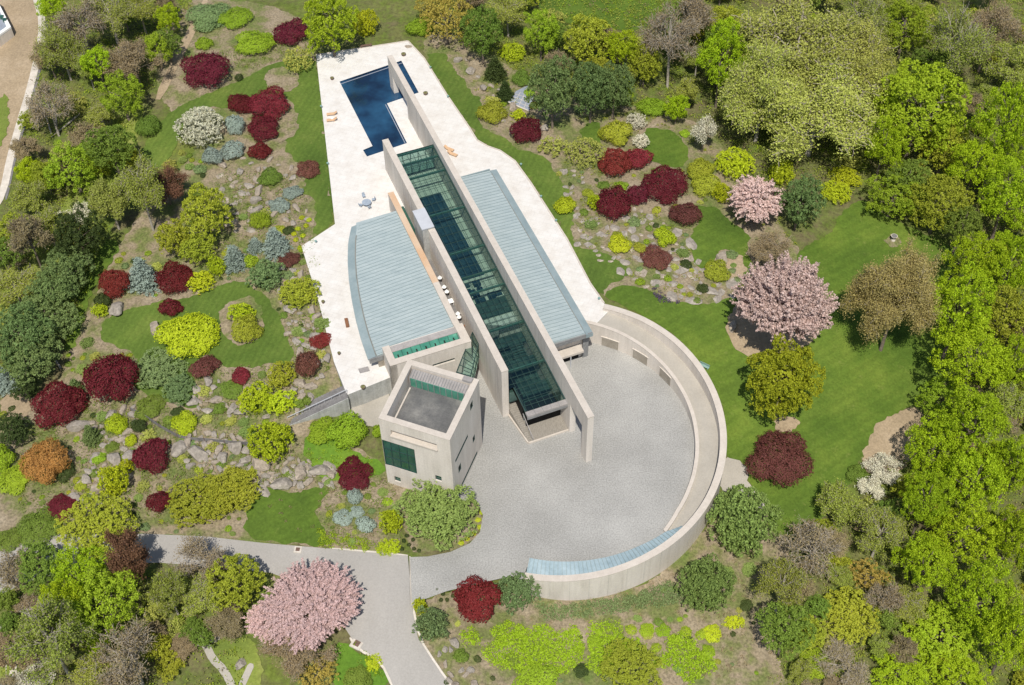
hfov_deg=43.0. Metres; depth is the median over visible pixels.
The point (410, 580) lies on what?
kerb
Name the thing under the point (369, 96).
pool water
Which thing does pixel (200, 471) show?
olive shrub
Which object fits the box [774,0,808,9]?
brown bush
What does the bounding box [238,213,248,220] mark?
green shrub
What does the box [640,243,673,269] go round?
copper beech
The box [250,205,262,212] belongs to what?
boulder
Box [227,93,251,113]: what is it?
red maple
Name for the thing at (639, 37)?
budding shrub
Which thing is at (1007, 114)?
broadleaf tree
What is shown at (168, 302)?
red maple
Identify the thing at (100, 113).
budding tree
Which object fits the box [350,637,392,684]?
kerb
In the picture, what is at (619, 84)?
pine tree
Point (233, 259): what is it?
blue spruce
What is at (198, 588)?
budding tree
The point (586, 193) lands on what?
olive shrub
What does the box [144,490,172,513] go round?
red maple
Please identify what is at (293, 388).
boulder
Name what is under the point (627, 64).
budding tree
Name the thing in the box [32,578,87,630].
broadleaf tree
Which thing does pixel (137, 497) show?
green shrub
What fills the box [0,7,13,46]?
neighbour building
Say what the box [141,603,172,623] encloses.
budding shrub
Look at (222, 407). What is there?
dry undergrowth
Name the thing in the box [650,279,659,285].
stepping stone
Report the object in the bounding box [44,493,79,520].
red maple
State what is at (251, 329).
olive shrub
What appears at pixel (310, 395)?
boulder
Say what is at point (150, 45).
broadleaf tree
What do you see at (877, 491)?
blossom tree
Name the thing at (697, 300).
green shrub
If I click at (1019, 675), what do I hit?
broadleaf tree
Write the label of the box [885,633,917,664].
brown bush
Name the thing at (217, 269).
lime shrub
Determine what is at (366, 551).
kerb
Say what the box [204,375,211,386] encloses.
boulder
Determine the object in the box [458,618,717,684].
lime groundcover
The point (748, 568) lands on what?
green shrub
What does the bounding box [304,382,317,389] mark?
boulder
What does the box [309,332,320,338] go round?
boulder
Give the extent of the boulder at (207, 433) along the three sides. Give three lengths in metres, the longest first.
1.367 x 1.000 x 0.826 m
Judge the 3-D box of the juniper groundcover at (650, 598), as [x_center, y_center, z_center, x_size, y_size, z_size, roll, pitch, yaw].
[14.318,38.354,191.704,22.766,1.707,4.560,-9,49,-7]
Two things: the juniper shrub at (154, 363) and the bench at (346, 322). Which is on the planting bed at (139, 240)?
the juniper shrub at (154, 363)
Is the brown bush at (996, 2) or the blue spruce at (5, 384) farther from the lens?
the brown bush at (996, 2)
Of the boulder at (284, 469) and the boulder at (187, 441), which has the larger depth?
the boulder at (187, 441)
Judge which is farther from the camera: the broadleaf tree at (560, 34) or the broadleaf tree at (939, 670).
the broadleaf tree at (560, 34)
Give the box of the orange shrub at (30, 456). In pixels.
[17,437,71,484]
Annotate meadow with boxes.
[0,73,144,328]
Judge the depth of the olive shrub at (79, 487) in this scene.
201.80 m
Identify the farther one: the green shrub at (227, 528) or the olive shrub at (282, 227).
the olive shrub at (282, 227)
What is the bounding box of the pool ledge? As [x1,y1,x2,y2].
[341,63,404,142]
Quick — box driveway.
[0,534,449,684]
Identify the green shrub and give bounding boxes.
[0,443,15,473]
[0,464,32,495]
[0,527,23,552]
[16,506,62,549]
[64,361,71,366]
[73,364,89,374]
[79,336,93,348]
[88,469,97,477]
[92,452,106,463]
[96,410,106,421]
[105,441,119,452]
[133,494,142,501]
[134,114,161,136]
[134,394,165,421]
[163,416,173,423]
[171,615,183,626]
[178,156,187,162]
[184,163,194,169]
[195,36,212,49]
[213,402,227,415]
[215,461,227,467]
[217,6,253,28]
[220,379,242,400]
[225,525,231,531]
[234,30,276,55]
[237,417,249,426]
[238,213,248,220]
[238,425,255,436]
[243,254,258,267]
[248,211,271,229]
[256,166,282,185]
[257,370,266,378]
[279,312,287,318]
[291,326,304,336]
[293,396,303,407]
[299,258,305,265]
[301,395,311,404]
[306,416,338,444]
[314,317,330,328]
[323,477,331,484]
[324,410,368,449]
[342,664,372,684]
[348,537,355,545]
[364,493,370,498]
[372,425,380,437]
[377,487,388,496]
[382,497,393,505]
[389,478,479,551]
[404,16,432,35]
[452,648,469,662]
[503,653,518,666]
[511,69,529,86]
[511,663,559,684]
[523,89,535,95]
[580,208,588,215]
[584,218,597,228]
[587,634,600,647]
[597,181,609,188]
[614,181,628,189]
[631,615,642,621]
[635,97,665,116]
[635,278,645,284]
[645,225,652,231]
[652,273,660,278]
[652,617,664,625]
[663,274,671,280]
[667,616,672,621]
[674,552,736,613]
[675,248,689,258]
[679,129,689,137]
[693,297,700,303]
[706,483,783,558]
[726,566,733,575]
[741,562,756,577]
[793,647,831,679]
[846,464,867,481]
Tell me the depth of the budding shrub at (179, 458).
204.00 m
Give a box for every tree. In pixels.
[0,212,28,247]
[0,235,24,268]
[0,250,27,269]
[0,263,42,307]
[0,301,57,372]
[0,331,63,385]
[0,411,31,450]
[0,544,40,591]
[0,586,19,612]
[0,591,99,684]
[0,611,21,636]
[0,673,17,684]
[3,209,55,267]
[6,291,84,341]
[9,180,50,213]
[9,371,41,400]
[11,655,55,684]
[12,593,40,617]
[13,156,37,183]
[14,541,70,593]
[17,109,44,131]
[22,267,79,307]
[24,76,79,136]
[27,203,71,244]
[29,22,87,80]
[29,161,57,192]
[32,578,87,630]
[34,0,70,24]
[35,243,95,292]
[42,139,102,192]
[44,0,108,56]
[49,545,111,604]
[53,200,107,264]
[53,490,139,562]
[56,201,90,223]
[66,644,126,684]
[68,379,84,395]
[70,566,143,638]
[73,51,100,89]
[75,0,145,43]
[79,43,114,86]
[79,124,137,175]
[79,629,104,651]
[80,424,103,449]
[83,101,115,130]
[84,611,159,684]
[84,635,111,666]
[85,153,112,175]
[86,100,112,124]
[86,174,129,229]
[94,68,144,120]
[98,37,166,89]
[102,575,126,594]
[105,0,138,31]
[111,152,165,230]
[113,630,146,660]
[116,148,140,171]
[122,0,160,33]
[138,580,177,608]
[141,631,171,659]
[144,32,172,69]
[146,27,183,62]
[147,568,188,614]
[152,1,180,35]
[153,217,189,256]
[155,647,186,682]
[163,529,228,583]
[178,231,217,264]
[178,616,207,641]
[179,182,233,238]
[179,570,227,618]
[190,624,214,649]
[205,553,266,613]
[242,596,295,642]
[257,556,363,654]
[295,656,338,684]
[301,0,359,56]
[414,0,440,20]
[419,0,473,43]
[459,4,503,63]
[482,55,509,84]
[484,0,527,36]
[495,80,514,103]
[511,0,538,13]
[523,8,559,60]
[524,53,580,128]
[538,21,569,51]
[562,13,610,62]
[571,60,615,122]
[581,56,614,81]
[596,60,636,118]
[599,637,662,684]
[604,28,640,67]
[616,77,633,108]
[625,48,658,84]
[626,112,647,129]
[627,42,661,86]
[631,133,649,148]
[633,0,704,87]
[653,18,690,58]
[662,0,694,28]
[663,94,689,123]
[674,77,699,110]
[675,0,716,54]
[685,47,709,75]
[690,18,711,43]
[690,113,717,151]
[695,16,752,107]
[704,19,735,55]
[704,62,722,87]
[706,0,868,101]
[708,5,744,39]
[715,38,811,142]
[726,174,788,223]
[729,250,839,349]
[739,49,896,172]
[745,333,826,420]
[752,554,812,612]
[754,599,816,660]
[774,172,827,229]
[776,514,848,582]
[786,614,827,652]
[788,656,815,683]
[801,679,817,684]
[804,0,820,9]
[804,594,831,620]
[809,632,871,684]
[810,12,903,98]
[812,0,846,12]
[814,518,838,532]
[815,476,863,524]
[820,585,882,645]
[824,564,856,586]
[826,552,852,566]
[837,233,945,350]
[843,0,892,35]
[847,557,894,590]
[849,502,912,557]
[854,476,886,499]
[858,115,909,181]
[861,452,903,486]
[862,580,908,613]
[865,170,926,219]
[868,634,894,658]
[868,640,935,684]
[869,600,901,633]
[870,73,899,103]
[872,57,972,157]
[872,498,908,526]
[875,23,890,42]
[881,0,938,58]
[883,23,895,40]
[885,158,933,194]
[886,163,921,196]
[886,535,912,559]
[889,0,931,23]
[889,474,927,502]
[890,529,959,593]
[893,583,930,626]
[898,469,955,539]
[900,599,981,668]
[902,173,975,233]
[903,411,969,479]
[909,46,955,87]
[910,548,938,575]
[914,374,975,421]
[917,120,970,174]
[920,503,944,528]
[922,2,999,107]
[923,503,1003,571]
[926,108,965,133]
[926,647,993,684]
[927,316,1011,413]
[929,261,997,363]
[929,382,1013,454]
[929,649,953,675]
[934,448,1008,519]
[939,204,984,254]
[939,231,1008,297]
[943,556,1023,639]
[945,137,1003,194]
[951,7,981,37]
[953,313,982,342]
[957,479,982,504]
[957,647,982,672]
[962,0,1023,73]
[967,284,1023,345]
[967,449,1004,478]
[969,81,1023,202]
[971,119,992,134]
[973,166,1009,188]
[975,382,1023,442]
[975,603,1023,674]
[976,83,1000,109]
[977,154,1023,239]
[977,244,1014,271]
[979,507,1008,527]
[981,39,1023,95]
[983,504,1023,569]
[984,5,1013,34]
[984,229,1023,301]
[986,440,1009,467]
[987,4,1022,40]
[987,434,1023,504]
[987,608,1023,643]
[990,42,1011,65]
[990,195,1009,213]
[991,333,1023,397]
[997,134,1023,174]
[999,264,1021,286]
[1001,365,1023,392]
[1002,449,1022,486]
[1003,581,1023,608]
[1005,206,1023,234]
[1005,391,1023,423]
[1005,412,1021,433]
[1011,669,1023,684]
[1012,112,1023,150]
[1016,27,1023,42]
[1020,583,1023,594]
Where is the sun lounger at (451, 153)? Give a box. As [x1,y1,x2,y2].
[447,150,457,156]
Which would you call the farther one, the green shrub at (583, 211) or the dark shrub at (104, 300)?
the green shrub at (583, 211)
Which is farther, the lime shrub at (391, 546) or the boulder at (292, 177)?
the boulder at (292, 177)
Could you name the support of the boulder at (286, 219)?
on the planting bed at (139, 240)
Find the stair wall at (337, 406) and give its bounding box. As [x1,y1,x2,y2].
[287,390,349,424]
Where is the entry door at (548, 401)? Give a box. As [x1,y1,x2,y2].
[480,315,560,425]
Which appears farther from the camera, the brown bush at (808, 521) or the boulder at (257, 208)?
the boulder at (257, 208)
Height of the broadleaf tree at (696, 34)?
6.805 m
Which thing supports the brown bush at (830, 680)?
on the ground at (394, 16)
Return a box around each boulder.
[66,420,89,431]
[68,492,79,500]
[82,473,91,483]
[83,468,93,474]
[90,452,101,459]
[90,481,109,493]
[99,442,106,448]
[105,410,116,418]
[107,452,120,465]
[109,301,123,315]
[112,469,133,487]
[115,436,125,442]
[119,403,126,414]
[120,446,127,451]
[122,428,132,434]
[122,449,132,459]
[127,411,135,417]
[150,321,160,335]
[171,440,188,456]
[184,433,191,448]
[186,397,199,405]
[186,462,195,469]
[187,445,208,461]
[192,385,200,393]
[201,408,212,413]
[201,441,208,448]
[203,430,211,436]
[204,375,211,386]
[207,437,216,444]
[210,395,221,402]
[210,635,219,642]
[211,431,216,436]
[211,460,218,464]
[215,444,223,454]
[216,465,221,471]
[217,162,226,167]
[217,452,227,462]
[224,219,237,226]
[227,402,237,414]
[228,442,242,454]
[229,433,236,440]
[234,408,249,414]
[235,658,246,669]
[236,435,243,440]
[237,168,243,175]
[239,455,250,463]
[241,446,250,453]
[244,183,254,188]
[250,196,261,203]
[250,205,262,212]
[252,458,269,470]
[254,185,262,195]
[261,473,270,479]
[262,414,269,418]
[270,477,292,489]
[271,211,277,216]
[281,466,289,473]
[282,217,288,222]
[283,305,296,313]
[284,331,291,335]
[289,174,295,180]
[289,386,298,393]
[292,203,299,211]
[292,337,300,345]
[292,378,305,387]
[294,465,306,479]
[295,407,299,415]
[296,346,303,355]
[297,392,305,399]
[297,481,304,488]
[298,270,303,278]
[301,343,309,348]
[303,477,313,486]
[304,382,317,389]
[307,305,314,314]
[307,392,313,400]
[308,464,329,474]
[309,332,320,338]
[312,312,321,319]
[323,353,330,362]
[326,470,335,478]
[442,646,447,652]
[447,671,453,677]
[449,637,458,647]
[453,57,461,62]
[466,67,474,74]
[466,666,474,673]
[470,680,477,684]
[480,84,486,90]
[509,102,515,110]
[540,124,547,130]
[559,169,567,174]
[716,251,726,263]
[729,320,736,332]
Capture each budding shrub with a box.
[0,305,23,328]
[47,141,77,160]
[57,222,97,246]
[59,91,87,116]
[89,352,99,360]
[136,480,150,492]
[138,428,156,441]
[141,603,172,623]
[150,262,161,271]
[161,159,175,168]
[166,616,188,637]
[176,454,187,463]
[178,149,184,155]
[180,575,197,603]
[194,385,211,396]
[200,414,212,424]
[204,441,219,451]
[225,415,236,425]
[258,207,271,216]
[282,45,313,74]
[315,350,325,358]
[335,503,345,508]
[486,96,500,105]
[533,8,567,26]
[537,135,567,157]
[564,136,607,168]
[624,35,644,49]
[643,631,653,639]
[670,263,678,270]
[717,100,733,120]
[814,625,838,649]
[835,147,864,168]
[856,498,877,512]
[882,51,896,71]
[906,2,938,28]
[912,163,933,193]
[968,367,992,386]
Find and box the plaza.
[348,394,388,425]
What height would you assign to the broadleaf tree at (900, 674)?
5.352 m
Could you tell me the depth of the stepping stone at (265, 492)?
200.08 m
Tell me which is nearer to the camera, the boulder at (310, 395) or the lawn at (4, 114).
the boulder at (310, 395)
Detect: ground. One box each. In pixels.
[0,0,37,185]
[0,0,1023,684]
[0,393,31,419]
[862,407,926,473]
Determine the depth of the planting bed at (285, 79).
260.10 m
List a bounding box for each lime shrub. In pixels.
[90,303,108,318]
[96,465,128,496]
[104,413,128,434]
[115,458,134,473]
[124,433,136,445]
[152,311,220,359]
[170,409,196,435]
[185,270,215,294]
[206,254,226,276]
[226,302,256,321]
[237,380,276,414]
[246,421,294,463]
[264,389,299,415]
[352,9,379,36]
[364,653,382,673]
[375,538,400,555]
[378,509,403,534]
[412,598,428,614]
[497,42,525,61]
[509,108,525,120]
[553,196,576,213]
[587,193,599,210]
[608,234,632,253]
[625,624,637,635]
[639,623,654,636]
[650,643,661,652]
[653,226,676,246]
[655,623,671,636]
[680,626,691,637]
[695,628,705,639]
[701,644,714,659]
[702,624,721,642]
[711,181,731,203]
[713,146,756,180]
[721,614,744,629]
[768,158,795,186]
[821,180,851,204]
[827,165,862,186]
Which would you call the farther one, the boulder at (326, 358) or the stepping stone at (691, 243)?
the stepping stone at (691, 243)
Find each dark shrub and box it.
[53,460,75,482]
[93,292,111,306]
[128,502,137,507]
[130,419,146,432]
[170,406,185,415]
[234,73,242,81]
[282,225,295,234]
[474,655,481,662]
[573,663,588,678]
[680,259,691,268]
[696,283,708,292]
[740,599,752,611]
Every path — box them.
[0,0,45,203]
[6,642,16,684]
[156,0,207,99]
[201,640,234,684]
[238,663,253,684]
[720,457,764,507]
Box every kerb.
[332,548,407,555]
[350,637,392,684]
[409,556,411,604]
[413,607,450,684]
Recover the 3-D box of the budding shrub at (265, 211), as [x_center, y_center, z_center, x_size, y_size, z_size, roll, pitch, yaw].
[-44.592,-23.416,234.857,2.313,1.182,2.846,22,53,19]
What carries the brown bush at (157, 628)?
on the ground at (394, 16)
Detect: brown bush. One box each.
[0,625,18,648]
[0,646,15,669]
[7,136,45,161]
[14,638,43,673]
[28,38,60,78]
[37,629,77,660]
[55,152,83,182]
[66,119,99,149]
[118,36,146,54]
[146,620,168,642]
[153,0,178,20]
[169,632,195,663]
[203,597,246,643]
[254,611,340,682]
[457,0,486,9]
[543,47,571,71]
[589,26,621,59]
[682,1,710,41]
[745,230,793,262]
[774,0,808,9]
[786,577,815,603]
[797,518,822,548]
[816,527,852,558]
[823,673,845,684]
[843,1,878,24]
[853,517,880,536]
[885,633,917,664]
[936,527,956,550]
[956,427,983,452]
[959,89,985,125]
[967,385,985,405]
[980,0,1000,10]
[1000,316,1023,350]
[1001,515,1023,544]
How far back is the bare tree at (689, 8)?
257.88 m
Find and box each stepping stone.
[216,172,223,178]
[237,190,245,195]
[246,228,255,232]
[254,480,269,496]
[264,471,276,482]
[286,470,294,479]
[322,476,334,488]
[323,460,336,473]
[573,212,580,218]
[580,234,589,238]
[596,231,604,236]
[610,224,619,230]
[616,267,624,275]
[620,259,629,264]
[621,215,632,222]
[626,268,632,274]
[628,226,635,233]
[631,234,638,241]
[635,269,646,276]
[646,213,653,219]
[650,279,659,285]
[666,281,677,286]
[667,291,677,301]
[672,228,681,236]
[675,263,689,273]
[683,255,693,261]
[685,297,701,304]
[686,237,696,249]
[687,272,694,278]
[706,286,718,294]
[713,295,721,302]
[718,288,724,295]
[726,278,737,288]
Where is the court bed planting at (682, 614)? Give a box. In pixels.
[443,550,786,679]
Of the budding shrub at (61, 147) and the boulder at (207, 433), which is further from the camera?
the budding shrub at (61, 147)
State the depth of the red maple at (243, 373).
210.99 m
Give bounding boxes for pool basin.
[340,61,418,150]
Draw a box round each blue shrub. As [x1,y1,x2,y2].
[201,146,223,164]
[220,140,243,159]
[224,114,244,134]
[268,197,289,212]
[282,185,303,199]
[332,508,352,526]
[347,488,362,504]
[350,506,364,517]
[355,516,376,532]
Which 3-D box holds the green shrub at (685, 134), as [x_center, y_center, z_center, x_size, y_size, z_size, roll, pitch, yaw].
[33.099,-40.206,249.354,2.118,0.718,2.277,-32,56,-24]
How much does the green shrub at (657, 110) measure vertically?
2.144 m
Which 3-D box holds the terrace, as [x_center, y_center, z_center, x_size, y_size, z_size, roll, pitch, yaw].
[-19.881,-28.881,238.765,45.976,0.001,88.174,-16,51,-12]
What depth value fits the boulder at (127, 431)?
207.82 m
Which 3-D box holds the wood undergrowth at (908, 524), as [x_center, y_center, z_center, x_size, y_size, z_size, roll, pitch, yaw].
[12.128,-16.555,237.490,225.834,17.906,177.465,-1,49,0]
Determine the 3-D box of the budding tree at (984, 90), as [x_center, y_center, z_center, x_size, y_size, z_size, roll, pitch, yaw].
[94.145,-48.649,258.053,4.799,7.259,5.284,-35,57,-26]
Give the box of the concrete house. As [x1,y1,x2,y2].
[348,55,593,502]
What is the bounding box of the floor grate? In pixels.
[358,366,369,372]
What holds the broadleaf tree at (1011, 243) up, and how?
on the ground at (394, 16)
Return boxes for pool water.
[340,62,417,155]
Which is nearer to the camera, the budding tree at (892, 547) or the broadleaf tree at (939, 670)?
the broadleaf tree at (939, 670)
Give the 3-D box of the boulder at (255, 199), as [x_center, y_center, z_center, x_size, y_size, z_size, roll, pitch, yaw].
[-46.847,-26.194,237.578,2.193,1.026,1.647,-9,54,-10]
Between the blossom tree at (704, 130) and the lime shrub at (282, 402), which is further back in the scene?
the blossom tree at (704, 130)
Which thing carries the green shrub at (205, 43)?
on the planting bed at (139, 240)
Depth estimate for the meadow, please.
242.81 m
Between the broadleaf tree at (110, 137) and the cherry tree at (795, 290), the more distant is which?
the broadleaf tree at (110, 137)
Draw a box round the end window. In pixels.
[398,145,434,174]
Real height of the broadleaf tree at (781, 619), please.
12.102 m
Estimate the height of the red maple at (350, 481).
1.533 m
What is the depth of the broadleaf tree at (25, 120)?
252.37 m
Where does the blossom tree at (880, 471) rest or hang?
on the ground at (394, 16)
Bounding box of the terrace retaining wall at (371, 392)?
[306,262,606,407]
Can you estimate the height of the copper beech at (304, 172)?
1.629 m
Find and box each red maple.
[29,380,89,430]
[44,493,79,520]
[81,352,140,402]
[97,268,130,298]
[131,437,170,474]
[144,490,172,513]
[153,260,193,294]
[157,297,183,316]
[179,51,230,88]
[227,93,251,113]
[231,366,249,385]
[246,84,290,121]
[246,114,278,141]
[246,141,272,158]
[272,17,308,44]
[309,332,331,348]
[336,455,372,492]
[452,574,502,623]
[509,116,541,142]
[595,184,631,220]
[597,147,633,176]
[624,148,653,169]
[626,185,648,206]
[640,164,689,205]
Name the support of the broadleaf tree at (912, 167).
on the ground at (394, 16)
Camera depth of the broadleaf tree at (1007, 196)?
229.21 m
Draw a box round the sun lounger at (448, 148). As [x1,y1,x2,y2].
[444,145,453,151]
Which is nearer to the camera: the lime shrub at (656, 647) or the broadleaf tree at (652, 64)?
the lime shrub at (656, 647)
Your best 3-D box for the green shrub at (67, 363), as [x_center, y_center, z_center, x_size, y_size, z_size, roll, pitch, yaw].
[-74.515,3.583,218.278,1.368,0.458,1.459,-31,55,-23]
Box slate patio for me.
[509,85,533,109]
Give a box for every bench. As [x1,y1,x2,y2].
[344,318,348,327]
[700,361,709,369]
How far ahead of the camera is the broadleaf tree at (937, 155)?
241.06 m
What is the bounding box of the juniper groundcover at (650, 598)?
[532,579,683,620]
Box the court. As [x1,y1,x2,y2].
[410,342,694,605]
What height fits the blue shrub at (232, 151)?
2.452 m
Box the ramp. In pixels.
[598,313,718,530]
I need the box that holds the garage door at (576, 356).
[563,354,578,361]
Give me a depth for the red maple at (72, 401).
209.47 m
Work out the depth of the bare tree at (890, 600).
189.80 m
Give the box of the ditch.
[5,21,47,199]
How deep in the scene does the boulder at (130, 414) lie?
209.93 m
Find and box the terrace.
[302,41,607,394]
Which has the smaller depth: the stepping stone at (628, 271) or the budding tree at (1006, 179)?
the stepping stone at (628, 271)
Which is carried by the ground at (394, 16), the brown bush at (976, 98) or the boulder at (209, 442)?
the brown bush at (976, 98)
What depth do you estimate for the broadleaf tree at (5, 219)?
233.95 m
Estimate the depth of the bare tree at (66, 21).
258.89 m
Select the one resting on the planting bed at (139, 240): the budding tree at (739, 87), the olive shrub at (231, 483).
the olive shrub at (231, 483)
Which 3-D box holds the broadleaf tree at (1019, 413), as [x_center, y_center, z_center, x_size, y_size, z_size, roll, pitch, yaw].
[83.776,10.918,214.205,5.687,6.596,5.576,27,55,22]
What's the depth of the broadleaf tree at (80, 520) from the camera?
193.19 m
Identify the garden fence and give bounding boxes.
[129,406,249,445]
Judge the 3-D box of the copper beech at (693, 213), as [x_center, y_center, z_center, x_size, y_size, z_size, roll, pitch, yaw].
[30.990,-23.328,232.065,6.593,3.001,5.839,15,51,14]
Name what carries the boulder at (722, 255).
on the planting bed at (568, 124)
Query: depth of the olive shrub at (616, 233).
229.34 m
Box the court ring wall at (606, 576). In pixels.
[499,304,726,599]
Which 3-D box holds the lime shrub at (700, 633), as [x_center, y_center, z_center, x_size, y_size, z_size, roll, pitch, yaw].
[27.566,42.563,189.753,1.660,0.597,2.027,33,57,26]
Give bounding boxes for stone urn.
[891,234,897,241]
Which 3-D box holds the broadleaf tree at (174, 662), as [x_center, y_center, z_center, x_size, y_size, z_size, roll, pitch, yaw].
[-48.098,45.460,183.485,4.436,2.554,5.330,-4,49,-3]
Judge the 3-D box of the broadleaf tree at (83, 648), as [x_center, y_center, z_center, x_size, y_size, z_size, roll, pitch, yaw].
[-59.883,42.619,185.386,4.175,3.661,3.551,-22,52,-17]
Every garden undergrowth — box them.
[15,16,404,548]
[437,40,796,296]
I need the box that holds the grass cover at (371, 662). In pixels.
[353,642,383,675]
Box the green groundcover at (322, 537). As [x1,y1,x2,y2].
[317,528,385,555]
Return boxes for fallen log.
[35,94,51,133]
[51,113,79,136]
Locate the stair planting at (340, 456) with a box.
[310,442,374,475]
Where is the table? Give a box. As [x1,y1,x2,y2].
[362,199,370,205]
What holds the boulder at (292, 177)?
on the planting bed at (139, 240)
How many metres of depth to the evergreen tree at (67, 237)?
225.47 m
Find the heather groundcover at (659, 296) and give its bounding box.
[651,287,679,303]
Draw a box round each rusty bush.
[103,526,152,583]
[144,161,190,207]
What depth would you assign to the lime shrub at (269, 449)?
201.74 m
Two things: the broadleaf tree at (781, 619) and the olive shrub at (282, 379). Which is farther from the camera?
the olive shrub at (282, 379)
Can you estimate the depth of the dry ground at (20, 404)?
214.43 m
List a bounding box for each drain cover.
[294,546,301,552]
[349,639,362,650]
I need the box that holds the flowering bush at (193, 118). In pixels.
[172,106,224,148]
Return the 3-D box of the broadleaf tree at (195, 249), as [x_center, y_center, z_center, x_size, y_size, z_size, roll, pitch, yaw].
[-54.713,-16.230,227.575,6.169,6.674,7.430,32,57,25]
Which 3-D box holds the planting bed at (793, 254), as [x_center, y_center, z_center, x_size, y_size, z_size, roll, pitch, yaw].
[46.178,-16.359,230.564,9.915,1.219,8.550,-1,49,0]
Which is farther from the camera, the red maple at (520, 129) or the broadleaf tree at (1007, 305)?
the red maple at (520, 129)
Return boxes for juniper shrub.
[121,262,128,269]
[131,346,188,390]
[139,522,150,531]
[162,372,197,406]
[185,2,230,31]
[193,164,206,173]
[244,257,285,291]
[283,270,294,279]
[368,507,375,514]
[411,605,449,642]
[491,571,541,615]
[627,216,640,226]
[673,662,682,672]
[726,249,738,259]
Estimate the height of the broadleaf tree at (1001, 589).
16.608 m
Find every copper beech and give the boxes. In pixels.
[188,354,221,378]
[277,252,299,267]
[294,350,320,376]
[296,160,320,178]
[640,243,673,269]
[668,202,702,226]
[745,428,814,487]
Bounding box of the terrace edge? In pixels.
[316,40,604,302]
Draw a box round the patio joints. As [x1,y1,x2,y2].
[509,93,530,111]
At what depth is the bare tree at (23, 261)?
230.59 m
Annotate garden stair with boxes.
[301,385,345,413]
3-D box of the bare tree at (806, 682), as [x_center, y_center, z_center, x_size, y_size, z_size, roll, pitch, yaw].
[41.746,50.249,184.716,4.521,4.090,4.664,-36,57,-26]
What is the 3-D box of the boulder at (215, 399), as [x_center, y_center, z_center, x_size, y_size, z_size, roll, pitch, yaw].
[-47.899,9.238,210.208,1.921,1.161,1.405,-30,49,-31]
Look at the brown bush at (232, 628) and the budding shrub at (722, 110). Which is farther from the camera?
the budding shrub at (722, 110)
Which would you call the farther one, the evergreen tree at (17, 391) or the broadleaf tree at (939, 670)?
the evergreen tree at (17, 391)
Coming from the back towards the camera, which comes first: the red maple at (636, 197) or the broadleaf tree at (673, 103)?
the broadleaf tree at (673, 103)
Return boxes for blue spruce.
[0,366,20,396]
[125,257,161,296]
[222,243,250,275]
[246,237,263,255]
[261,227,295,262]
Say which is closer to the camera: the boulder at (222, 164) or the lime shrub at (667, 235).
the lime shrub at (667, 235)
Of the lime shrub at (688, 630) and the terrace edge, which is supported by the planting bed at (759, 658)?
the lime shrub at (688, 630)
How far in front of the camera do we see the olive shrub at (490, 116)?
249.41 m
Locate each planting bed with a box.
[0,0,400,551]
[195,112,246,167]
[219,296,264,345]
[240,97,298,144]
[264,66,298,91]
[381,480,481,552]
[416,509,791,684]
[422,32,785,303]
[725,253,747,279]
[725,301,816,356]
[746,233,798,267]
[774,415,799,431]
[884,234,901,246]
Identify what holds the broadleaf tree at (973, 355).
on the ground at (394, 16)
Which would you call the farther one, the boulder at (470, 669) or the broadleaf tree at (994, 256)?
the broadleaf tree at (994, 256)
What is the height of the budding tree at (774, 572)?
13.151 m
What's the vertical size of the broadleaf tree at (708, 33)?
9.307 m
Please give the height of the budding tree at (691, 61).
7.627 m
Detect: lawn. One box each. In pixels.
[0,94,9,145]
[0,666,9,683]
[64,239,118,350]
[100,281,293,407]
[136,56,332,233]
[213,637,263,684]
[243,487,331,546]
[303,434,384,479]
[332,643,388,684]
[427,53,627,293]
[537,0,663,30]
[579,122,600,145]
[605,200,955,538]
[642,128,688,167]
[690,205,755,275]
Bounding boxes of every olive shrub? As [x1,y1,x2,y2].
[74,480,86,491]
[114,257,123,263]
[165,473,229,528]
[194,466,203,474]
[202,465,262,519]
[231,313,263,343]
[265,360,296,390]
[274,225,284,233]
[277,276,321,309]
[476,99,507,123]
[582,188,593,196]
[597,119,632,146]
[611,231,621,238]
[633,242,647,252]
[652,206,661,213]
[686,157,715,180]
[690,174,721,197]
[704,258,731,282]
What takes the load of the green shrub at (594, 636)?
on the planting bed at (759, 658)
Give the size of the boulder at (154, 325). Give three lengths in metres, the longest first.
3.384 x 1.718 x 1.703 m
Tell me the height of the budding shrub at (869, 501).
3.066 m
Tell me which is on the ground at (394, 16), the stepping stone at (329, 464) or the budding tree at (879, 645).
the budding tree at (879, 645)
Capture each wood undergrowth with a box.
[0,0,1023,684]
[10,0,1023,684]
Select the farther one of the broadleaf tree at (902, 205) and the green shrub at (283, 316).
the broadleaf tree at (902, 205)
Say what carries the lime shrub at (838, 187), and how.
on the ground at (394, 16)
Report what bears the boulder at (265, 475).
on the planting bed at (139, 240)
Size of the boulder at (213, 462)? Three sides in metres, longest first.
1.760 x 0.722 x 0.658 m
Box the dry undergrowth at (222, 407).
[17,20,396,546]
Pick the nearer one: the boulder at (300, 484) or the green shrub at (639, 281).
the boulder at (300, 484)
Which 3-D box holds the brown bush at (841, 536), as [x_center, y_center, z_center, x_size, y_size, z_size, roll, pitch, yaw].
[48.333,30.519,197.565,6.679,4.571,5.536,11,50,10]
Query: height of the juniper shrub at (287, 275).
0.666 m

